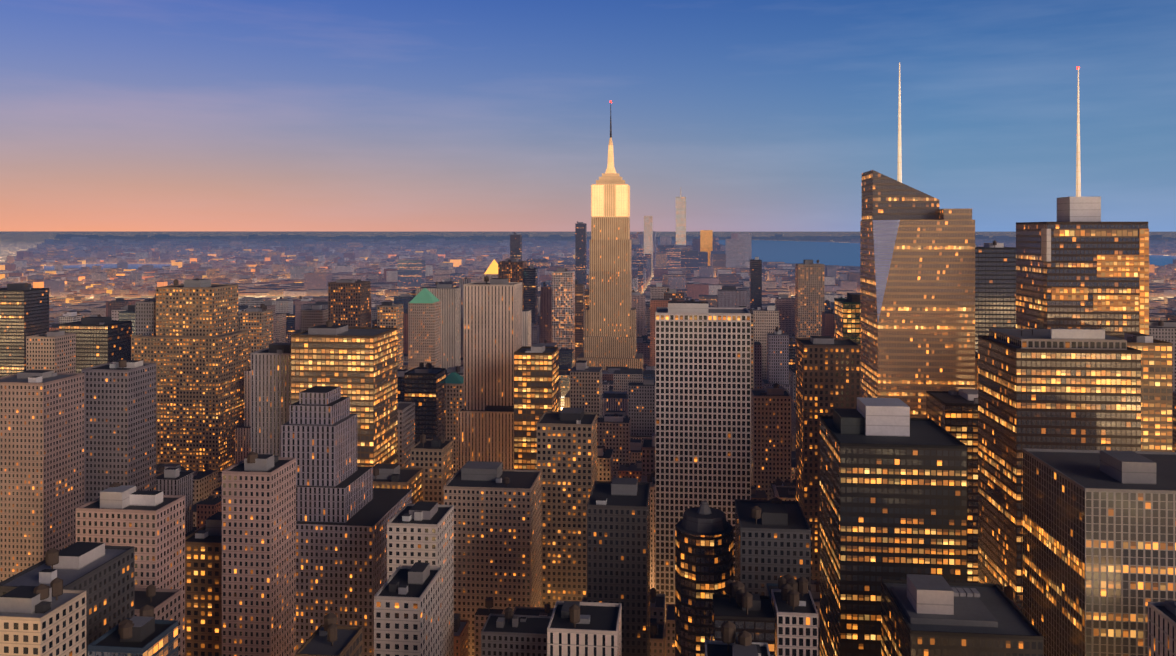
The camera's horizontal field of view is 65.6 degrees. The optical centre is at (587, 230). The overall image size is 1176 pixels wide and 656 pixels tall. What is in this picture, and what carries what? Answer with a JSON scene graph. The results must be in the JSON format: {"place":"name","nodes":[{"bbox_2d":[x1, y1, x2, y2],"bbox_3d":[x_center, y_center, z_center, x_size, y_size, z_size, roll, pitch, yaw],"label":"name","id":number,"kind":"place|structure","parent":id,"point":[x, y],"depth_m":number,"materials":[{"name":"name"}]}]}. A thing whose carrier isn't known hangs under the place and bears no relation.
{"place":"outdoors","nodes":[
{"label":"outdoors","id":0,"kind":"place"},
{"bbox_2d":[43,264,182,269],"bbox_3d":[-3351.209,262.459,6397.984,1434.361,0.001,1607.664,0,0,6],"label":"river water","id":1,"kind":"structure","parent":0,"point":[133,266],"depth_m":6661.33,"materials":[{"name":"blue liquid"}]},
{"bbox_2d":[0,62,1175,655],"bbox_3d":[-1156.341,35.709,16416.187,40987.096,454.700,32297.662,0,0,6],"label":"city buildings","id":2,"kind":"structure","parent":0,"point":[926,426],"depth_m":549.89,"materials":[{"name":"grey concrete"}]},
{"bbox_2d":[0,231,1175,409],"bbox_3d":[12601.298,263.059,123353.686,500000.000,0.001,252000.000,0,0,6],"label":"ground","id":3,"kind":"structure","parent":0,"point":[12,243],"depth_m":61043.96,"materials":[{"name":"grey"}]},
{"bbox_2d":[0,0,1175,231],"label":"sky","id":4,"kind":"structure","parent":0,"point":[116,115],"materials":[{"name":"blue"}]},
{"bbox_2d":[644,193,712,276],"bbox_3d":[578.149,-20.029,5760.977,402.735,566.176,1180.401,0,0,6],"label":"distant skyscrapers","id":5,"kind":"structure","parent":0,"point":[706,240],"depth_m":5586.88,"materials":[{"name":"grey concrete"}]},
{"bbox_2d":[719,240,1175,265],"bbox_3d":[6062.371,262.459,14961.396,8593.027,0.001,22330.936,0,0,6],"label":"water","id":6,"kind":"structure","parent":0,"point":[825,253],"depth_m":10437.96,"materials":[{"name":"blue liquid"}]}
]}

